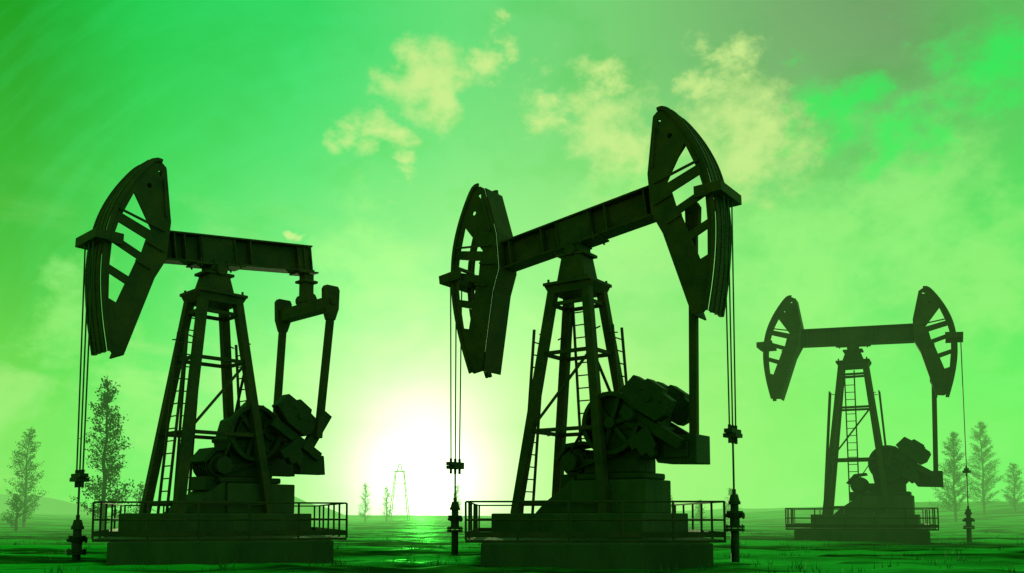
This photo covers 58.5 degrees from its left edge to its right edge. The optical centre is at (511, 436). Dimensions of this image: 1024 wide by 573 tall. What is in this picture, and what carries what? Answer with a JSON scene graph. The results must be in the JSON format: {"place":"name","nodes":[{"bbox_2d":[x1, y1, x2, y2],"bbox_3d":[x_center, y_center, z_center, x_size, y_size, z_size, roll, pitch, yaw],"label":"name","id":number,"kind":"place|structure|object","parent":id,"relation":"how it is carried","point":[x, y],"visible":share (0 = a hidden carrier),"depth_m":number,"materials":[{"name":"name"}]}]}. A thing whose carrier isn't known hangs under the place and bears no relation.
{"place":"outdoors","nodes":[
{"label":"outdoors","id":0,"kind":"place"},
{"bbox_2d":[0,494,110,513],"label":"hill","id":1,"kind":"structure","parent":0,"point":[47,505],"depth_m":412.75,"materials":[{"name":"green plant"}]},
{"bbox_2d":[293,497,345,515],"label":"hill","id":2,"kind":"structure","parent":0,"point":[306,510],"depth_m":423.04,"materials":[{"name":"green plant"}]},
{"bbox_2d":[451,485,463,514],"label":"conifer tree","id":3,"kind":"object","parent":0,"point":[457,487],"visible":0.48,"depth_m":159.63,"materials":[{"name":"green plant"}]},
{"bbox_2d":[0,501,1023,572],"bbox_3d":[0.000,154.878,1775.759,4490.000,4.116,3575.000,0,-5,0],"label":"ground","id":4,"kind":"structure","parent":0,"point":[378,553],"depth_m":28.87,"materials":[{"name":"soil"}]},
{"bbox_2d":[1,494,31,530],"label":"conifer tree","id":5,"kind":"object","parent":4,"relation":"on","point":[17,510],"visible":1,"depth_m":65.67,"materials":[{"name":"green plant"}]},
{"bbox_2d":[4,427,48,526],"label":"conifer tree","id":6,"kind":"object","parent":4,"relation":"on","point":[25,492],"visible":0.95,"depth_m":79.85,"materials":[{"name":"green plant"}]},
{"bbox_2d":[69,376,138,529],"bbox_3d":[-21.521,1.062,48.107,3.192,8.700,3.139,0,-5,0],"label":"conifer tree","id":7,"kind":"object","parent":4,"relation":"on","point":[107,397],"visible":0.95,"depth_m":48.03,"materials":[{"name":"green plant"}]},
{"bbox_2d":[127,481,154,512],"bbox_3d":[-24.305,4.641,59.668,1.764,3.434,1.931,0,-5,0],"label":"conifer tree","id":8,"kind":"object","parent":4,"relation":"on","point":[136,510],"visible":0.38,"depth_m":59.76,"materials":[{"name":"green plant"}]},
{"bbox_2d":[66,157,347,565],"bbox_3d":[-8.314,-1.862,25.474,6.966,10.851,8.000,2,-5,-18],"label":"oil pumpjack","id":9,"kind":"object","parent":4,"relation":"on","point":[236,503],"visible":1,"depth_m":24.68,"materials":[{"name":"paint"}]},
{"bbox_2d":[358,483,370,522],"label":"conifer tree","id":10,"kind":"object","parent":4,"relation":"on","point":[365,502],"visible":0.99,"depth_m":149.44,"materials":[{"name":"green plant"}]},
{"bbox_2d":[380,486,392,521],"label":"conifer tree","id":11,"kind":"object","parent":4,"relation":"on","point":[386,508],"visible":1,"depth_m":157.52,"materials":[{"name":"green plant"}]},
{"bbox_2d":[388,464,409,519],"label":"oil derrick","id":12,"kind":"object","parent":4,"relation":"on","point":[404,484],"visible":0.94,"depth_m":223.56,"materials":[{"name":"paint"}]},
{"bbox_2d":[439,106,744,569],"bbox_3d":[1.783,-2.344,24.285,7.066,11.603,8.715,1,-5,-9],"label":"oil pumpjack","id":13,"kind":"object","parent":4,"relation":"on","point":[607,505],"visible":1,"depth_m":22.82,"materials":[{"name":"paint"}]},
{"bbox_2d":[691,500,707,523],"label":"conifer tree","id":14,"kind":"object","parent":4,"relation":"on","point":[698,510],"visible":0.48,"depth_m":99.53,"materials":[{"name":"green plant"}]},
{"bbox_2d":[756,286,974,543],"bbox_3d":[15.799,-0.883,41.438,8.879,11.682,8.493,-2,-6,26],"label":"oil pumpjack","id":15,"kind":"object","parent":4,"relation":"on","point":[883,508],"visible":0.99,"depth_m":40.30,"materials":[{"name":"paint"}]},
{"bbox_2d":[928,432,977,521],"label":"conifer tree","id":16,"kind":"object","parent":4,"relation":"on","point":[953,461],"visible":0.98,"depth_m":89.84,"materials":[{"name":"green plant"}]},
{"bbox_2d":[962,421,1004,514],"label":"conifer tree","id":17,"kind":"object","parent":4,"relation":"on","point":[985,482],"visible":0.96,"depth_m":100.88,"materials":[{"name":"green plant"}]},
{"bbox_2d":[1001,463,1023,511],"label":"conifer tree","id":18,"kind":"object","parent":4,"relation":"on","point":[1013,499],"visible":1,"depth_m":102.75,"materials":[{"name":"green plant"}]},
{"bbox_2d":[0,0,1023,515],"label":"sky","id":19,"kind":"structure","parent":0,"point":[872,151],"materials":[{"name":"green"}]},
{"bbox_2d":[721,488,740,519],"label":"conifer tree","id":20,"kind":"object","parent":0,"point":[727,506],"visible":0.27,"depth_m":99.76,"materials":[{"name":"green plant"}]}
]}

